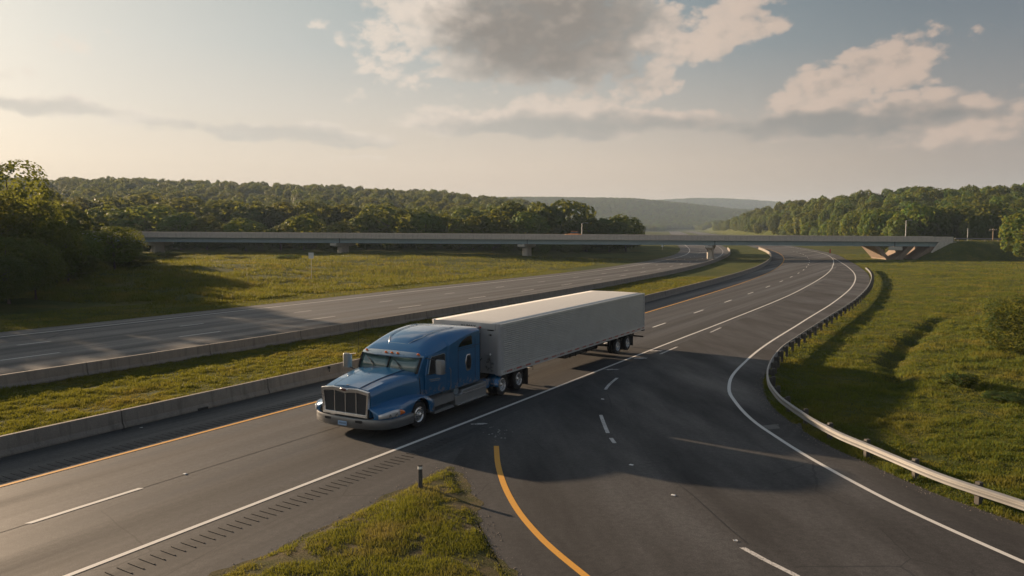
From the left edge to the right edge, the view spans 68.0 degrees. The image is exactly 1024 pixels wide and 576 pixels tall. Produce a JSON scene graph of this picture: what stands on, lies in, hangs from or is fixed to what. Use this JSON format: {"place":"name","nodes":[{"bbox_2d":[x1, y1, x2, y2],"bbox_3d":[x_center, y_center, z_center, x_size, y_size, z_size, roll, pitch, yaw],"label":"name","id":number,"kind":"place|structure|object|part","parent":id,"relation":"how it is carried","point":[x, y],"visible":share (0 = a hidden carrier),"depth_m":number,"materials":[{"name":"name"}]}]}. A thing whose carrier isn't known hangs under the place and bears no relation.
{"place":"outdoors","nodes":[
{"label":"outdoors","id":0,"kind":"place"},
{"bbox_2d":[0,276,717,435],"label":"median grass","id":1,"kind":"structure","parent":0,"point":[138,382],"depth_m":42.85,"materials":[{"name":"green plant"}]},
{"bbox_2d":[208,466,517,575],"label":"gore island","id":2,"kind":"structure","parent":0,"point":[486,567],"depth_m":20.02,"materials":[{"name":"plant"}]},
{"bbox_2d":[418,465,422,487],"bbox_3d":[-2.976,6.192,24.611,0.148,0.930,0.088,0,5,0],"label":"marker post","id":3,"kind":"object","parent":2,"relation":"on","point":[420,476],"visible":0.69,"depth_m":24.56,"materials":[{"name":"black plastic"}]},
{"bbox_2d":[0,202,1023,568],"bbox_3d":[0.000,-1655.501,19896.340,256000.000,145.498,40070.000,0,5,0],"label":"ground","id":4,"kind":"structure","parent":0,"point":[26,306],"depth_m":91.32,"materials":[{"name":"green plant"}]},
{"bbox_2d":[0,195,42,259],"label":"woodland tree","id":5,"kind":"object","parent":4,"relation":"on","point":[5,230],"visible":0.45,"depth_m":89.20,"materials":[{"name":"green plant"}]},
{"bbox_2d":[0,236,53,303],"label":"woodland tree","id":6,"kind":"object","parent":4,"relation":"on","point":[7,243],"visible":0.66,"depth_m":80.22,"materials":[{"name":"green plant"}]},
{"bbox_2d":[0,159,56,241],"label":"woodland tree","id":7,"kind":"object","parent":4,"relation":"on","point":[31,184],"visible":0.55,"depth_m":98.84,"materials":[{"name":"green plant"}]},
{"bbox_2d":[0,244,68,298],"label":"woodland tree","id":8,"kind":"object","parent":4,"relation":"on","point":[56,265],"visible":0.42,"depth_m":84.32,"materials":[{"name":"green plant"}]},
{"bbox_2d":[0,201,75,265],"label":"woodland tree","id":9,"kind":"object","parent":4,"relation":"on","point":[57,212],"visible":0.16,"depth_m":103.47,"materials":[{"name":"green plant"}]},
{"bbox_2d":[21,220,89,282],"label":"woodland tree","id":10,"kind":"object","parent":4,"relation":"on","point":[51,234],"visible":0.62,"depth_m":97.51,"materials":[{"name":"green plant"}]},
{"bbox_2d":[62,235,103,273],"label":"woodland tree","id":11,"kind":"object","parent":4,"relation":"on","point":[96,244],"visible":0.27,"depth_m":111.92,"materials":[{"name":"green plant"}]},
{"bbox_2d":[64,196,108,223],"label":"tree","id":12,"kind":"object","parent":4,"relation":"on","point":[85,205],"visible":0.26,"depth_m":295.13,"materials":[{"name":"green plant"}]},
{"bbox_2d":[80,226,148,268],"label":"woodland tree","id":13,"kind":"object","parent":4,"relation":"on","point":[124,239],"visible":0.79,"depth_m":122.93,"materials":[{"name":"green plant"}]},
{"bbox_2d":[104,256,157,267],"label":"woodland tree","id":14,"kind":"object","parent":4,"relation":"on","point":[134,263],"visible":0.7,"depth_m":126.92,"materials":[{"name":"green plant"}]},
{"bbox_2d":[120,192,164,218],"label":"tree","id":15,"kind":"object","parent":4,"relation":"on","point":[148,198],"visible":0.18,"depth_m":332.70,"materials":[{"name":"green plant"}]},
{"bbox_2d":[155,252,181,256],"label":"bush","id":16,"kind":"object","parent":4,"relation":"on","point":[169,254],"visible":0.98,"depth_m":175.04,"materials":[{"name":"green plant"}]},
{"bbox_2d":[156,212,196,249],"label":"tree","id":17,"kind":"object","parent":4,"relation":"on","point":[168,222],"visible":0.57,"depth_m":226.88,"materials":[{"name":"green plant"}]},
{"bbox_2d":[152,196,218,221],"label":"tree","id":18,"kind":"object","parent":4,"relation":"on","point":[183,203],"visible":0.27,"depth_m":303.81,"materials":[{"name":"green plant"}]},
{"bbox_2d":[185,214,222,249],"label":"tree","id":19,"kind":"object","parent":4,"relation":"on","point":[204,221],"visible":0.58,"depth_m":225.33,"materials":[{"name":"green plant"}]},
{"bbox_2d":[194,199,259,247],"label":"tree","id":20,"kind":"object","parent":4,"relation":"on","point":[227,208],"visible":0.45,"depth_m":291.84,"materials":[{"name":"green plant"}]},
{"bbox_2d":[221,256,251,258],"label":"bush","id":21,"kind":"object","parent":4,"relation":"on","point":[232,257],"visible":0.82,"depth_m":166.80,"materials":[{"name":"green plant"}]},
{"bbox_2d":[222,217,266,250],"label":"tree","id":22,"kind":"object","parent":4,"relation":"on","point":[246,225],"visible":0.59,"depth_m":222.40,"materials":[{"name":"green plant"}]},
{"bbox_2d":[229,201,279,247],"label":"tree","id":23,"kind":"object","parent":4,"relation":"on","point":[256,212],"visible":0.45,"depth_m":283.04,"materials":[{"name":"green plant"}]},
{"bbox_2d":[267,224,292,249],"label":"tree","id":24,"kind":"object","parent":4,"relation":"on","point":[277,227],"visible":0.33,"depth_m":222.48,"materials":[{"name":"green plant"}]},
{"bbox_2d":[262,202,300,227],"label":"tree","id":25,"kind":"object","parent":4,"relation":"on","point":[285,212],"visible":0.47,"depth_m":283.14,"materials":[{"name":"green plant"}]},
{"bbox_2d":[272,255,300,259],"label":"bush","id":26,"kind":"object","parent":4,"relation":"on","point":[291,257],"visible":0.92,"depth_m":159.17,"materials":[{"name":"green plant"}]},
{"bbox_2d":[0,270,579,331],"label":"roadside grass","id":27,"kind":"structure","parent":4,"relation":"on","point":[159,305],"depth_m":80.01,"materials":[{"name":"green plant"}]},
{"bbox_2d":[281,212,325,249],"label":"tree","id":28,"kind":"object","parent":4,"relation":"on","point":[303,224],"visible":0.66,"depth_m":226.28,"materials":[{"name":"green plant"}]},
{"bbox_2d":[308,253,313,279],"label":"road sign","id":29,"kind":"object","parent":4,"relation":"on","point":[310,255],"visible":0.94,"depth_m":117.98,"materials":[{"name":"grey metal"}]},
{"bbox_2d":[289,200,338,246],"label":"tree","id":30,"kind":"object","parent":4,"relation":"on","point":[304,208],"visible":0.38,"depth_m":279.27,"materials":[{"name":"green plant"}]},
{"bbox_2d":[10,251,630,304],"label":"meadow grass","id":31,"kind":"structure","parent":4,"relation":"on","point":[239,287],"depth_m":118.06,"materials":[{"name":"green plant"}]},
{"bbox_2d":[317,203,358,224],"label":"tree","id":32,"kind":"object","parent":4,"relation":"on","point":[347,214],"visible":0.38,"depth_m":284.57,"materials":[{"name":"green plant"}]},
{"bbox_2d":[324,220,359,232],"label":"tree","id":33,"kind":"object","parent":4,"relation":"on","point":[334,227],"visible":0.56,"depth_m":222.30,"materials":[{"name":"green plant"}]},
{"bbox_2d":[0,231,728,374],"bbox_3d":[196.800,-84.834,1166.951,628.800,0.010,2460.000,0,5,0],"label":"opposite carriageway","id":34,"kind":"structure","parent":4,"relation":"on","point":[32,349],"depth_m":70.20,"materials":[{"name":"grey asphalt"}]},
{"bbox_2d":[0,247,730,388],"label":"concrete barrier","id":35,"kind":"object","parent":34,"relation":"on","point":[44,375],"visible":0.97,"depth_m":54.30,"materials":[{"name":"grey concrete"}]},
{"bbox_2d":[350,206,379,221],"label":"tree","id":36,"kind":"object","parent":4,"relation":"on","point":[359,209],"visible":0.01,"depth_m":297.18,"materials":[{"name":"green plant"}]},
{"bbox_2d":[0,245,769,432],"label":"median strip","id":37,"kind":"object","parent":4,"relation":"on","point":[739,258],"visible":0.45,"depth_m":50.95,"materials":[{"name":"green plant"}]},
{"bbox_2d":[0,247,771,457],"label":"concrete barrier","id":38,"kind":"object","parent":37,"relation":"on","point":[39,437],"visible":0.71,"depth_m":34.46,"materials":[{"name":"grey concrete"}]},
{"bbox_2d":[356,204,420,232],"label":"tree","id":39,"kind":"object","parent":4,"relation":"on","point":[392,222],"visible":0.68,"depth_m":232.15,"materials":[{"name":"green plant"}]},
{"bbox_2d":[0,231,842,575],"bbox_3d":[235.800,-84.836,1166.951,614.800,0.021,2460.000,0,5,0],"label":"highway","id":40,"kind":"structure","parent":4,"relation":"on","point":[274,471],"depth_m":26.96,"materials":[{"name":"grey asphalt"}]},
{"bbox_2d":[315,323,527,429],"bbox_3d":[-3.834,3.502,36.167,5.224,4.250,12.386,3,5,29],"label":"tractor truck","id":41,"kind":"object","parent":40,"relation":"on","point":[412,375],"visible":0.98,"depth_m":33.15,"materials":[{"name":"blue metal"}]},
{"bbox_3d":[-3.347,3.708,33.466,0.113,1.669,1.540,3,5,29],"label":"door","id":42,"kind":"part","parent":41,"relation":"part of","materials":[{"name":"blue paint"}]},
{"bbox_2d":[432,290,644,376],"bbox_3d":[2.396,2.834,46.549,4.280,3.680,20.010,3,6,31],"label":"semi trailer","id":43,"kind":"object","parent":41,"relation":"attached to","point":[515,337],"visible":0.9,"depth_m":43.33,"materials":[{"name":"metal"}]},
{"bbox_2d":[406,211,446,249],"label":"tree","id":44,"kind":"object","parent":4,"relation":"on","point":[420,221],"visible":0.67,"depth_m":231.48,"materials":[{"name":"green plant"}]},
{"bbox_2d":[451,207,481,223],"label":"tree","id":45,"kind":"object","parent":4,"relation":"on","point":[459,212],"visible":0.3,"depth_m":285.37,"materials":[{"name":"green plant"}]},
{"bbox_2d":[453,215,493,249],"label":"tree","id":46,"kind":"object","parent":4,"relation":"on","point":[468,224],"visible":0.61,"depth_m":228.14,"materials":[{"name":"green plant"}]},
{"bbox_2d":[481,205,503,247],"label":"tree","id":47,"kind":"object","parent":4,"relation":"on","point":[489,209],"visible":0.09,"depth_m":287.77,"materials":[{"name":"green plant"}]},
{"bbox_2d":[474,212,511,249],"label":"tree","id":48,"kind":"object","parent":4,"relation":"on","point":[500,224],"visible":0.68,"depth_m":230.12,"materials":[{"name":"green plant"}]},
{"bbox_2d":[491,201,534,232],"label":"tree","id":49,"kind":"object","parent":4,"relation":"on","point":[507,212],"visible":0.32,"depth_m":245.03,"materials":[{"name":"green plant"}]},
{"bbox_2d":[80,231,952,259],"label":"overpass bridge","id":50,"kind":"structure","parent":4,"relation":"on","point":[910,247],"depth_m":200.42,"materials":[{"name":"concrete"}]},
{"bbox_2d":[569,231,581,234],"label":"car","id":51,"kind":"object","parent":50,"relation":"on","point":[575,232],"visible":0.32,"depth_m":202.13,"materials":[{"name":"paint"}]},
{"bbox_2d":[507,211,550,233],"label":"tree","id":52,"kind":"object","parent":4,"relation":"on","point":[524,219],"visible":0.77,"depth_m":233.73,"materials":[{"name":"green plant"}]},
{"bbox_2d":[540,199,596,231],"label":"tree","id":53,"kind":"object","parent":4,"relation":"on","point":[567,207],"visible":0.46,"depth_m":250.95,"materials":[{"name":"green plant"}]},
{"bbox_2d":[591,216,633,251],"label":"tree","id":54,"kind":"object","parent":4,"relation":"on","point":[619,225],"visible":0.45,"depth_m":250.04,"materials":[{"name":"green plant"}]},
{"bbox_2d":[610,213,645,251],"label":"tree","id":55,"kind":"object","parent":4,"relation":"on","point":[637,229],"visible":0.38,"depth_m":258.13,"materials":[{"name":"green plant"}]},
{"bbox_2d":[859,211,897,251],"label":"tree","id":56,"kind":"object","parent":4,"relation":"on","point":[888,215],"visible":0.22,"depth_m":256.62,"materials":[{"name":"green plant"}]},
{"bbox_2d":[762,240,1023,524],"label":"verge grass","id":57,"kind":"structure","parent":4,"relation":"on","point":[975,356],"depth_m":42.41,"materials":[{"name":"green plant"}]},
{"bbox_2d":[766,267,1023,510],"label":"guardrail","id":58,"kind":"object","parent":4,"relation":"on","point":[978,491],"visible":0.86,"depth_m":28.57,"materials":[{"name":"silver metal"}]},
{"bbox_2d":[881,214,918,235],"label":"tree","id":59,"kind":"object","parent":4,"relation":"on","point":[898,226],"visible":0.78,"depth_m":234.55,"materials":[{"name":"green plant"}]},
{"bbox_2d":[893,203,942,236],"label":"tree","id":60,"kind":"object","parent":4,"relation":"on","point":[919,211],"visible":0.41,"depth_m":239.10,"materials":[{"name":"green plant"}]},
{"bbox_2d":[926,208,970,239],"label":"tree","id":61,"kind":"object","parent":4,"relation":"on","point":[954,235],"visible":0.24,"depth_m":240.23,"materials":[{"name":"green plant"}]},
{"bbox_2d":[941,372,979,386],"bbox_3d":[24.240,4.980,41.005,1.824,0.847,1.850,-1,5,-7],"label":"bush","id":62,"kind":"object","parent":4,"relation":"on","point":[968,381],"visible":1,"depth_m":40.67,"materials":[{"name":"green plant"}]},
{"bbox_2d":[944,202,1007,239],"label":"tree","id":63,"kind":"object","parent":4,"relation":"on","point":[969,210],"visible":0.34,"depth_m":242.25,"materials":[{"name":"green plant"}]},
{"bbox_2d":[955,238,1021,240],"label":"guardrail","id":64,"kind":"object","parent":4,"relation":"on","point":[998,239],"visible":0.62,"depth_m":199.71,"materials":[{"name":"grey metal"}]},
{"bbox_2d":[969,294,1023,352],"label":"bush","id":65,"kind":"object","parent":4,"relation":"on","point":[991,317],"visible":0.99,"depth_m":51.68,"materials":[{"name":"green plant"}]},
{"bbox_2d":[980,390,1023,403],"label":"bush","id":66,"kind":"object","parent":4,"relation":"on","point":[993,396],"visible":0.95,"depth_m":37.35,"materials":[{"name":"green plant"}]},
{"bbox_2d":[987,208,1019,227],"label":"tree","id":67,"kind":"object","parent":4,"relation":"on","point":[1008,211],"visible":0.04,"depth_m":245.39,"materials":[{"name":"green plant"}]},
{"bbox_2d":[998,212,1023,256],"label":"tree","id":68,"kind":"object","parent":4,"relation":"on","point":[1013,237],"visible":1,"depth_m":181.42,"materials":[{"name":"green plant"}]},
{"bbox_2d":[1009,207,1023,213],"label":"tree","id":69,"kind":"object","parent":4,"relation":"on","point":[1022,209],"visible":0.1,"depth_m":252.51,"materials":[{"name":"green plant"}]},
{"bbox_2d":[0,0,1023,201],"label":"sky","id":70,"kind":"structure","parent":0,"point":[767,100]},
{"bbox_2d":[450,258,1023,575],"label":"exit ramp","id":71,"kind":"structure","parent":0,"point":[711,441],"depth_m":24.87,"materials":[{"name":"grey asphalt"}]}
]}

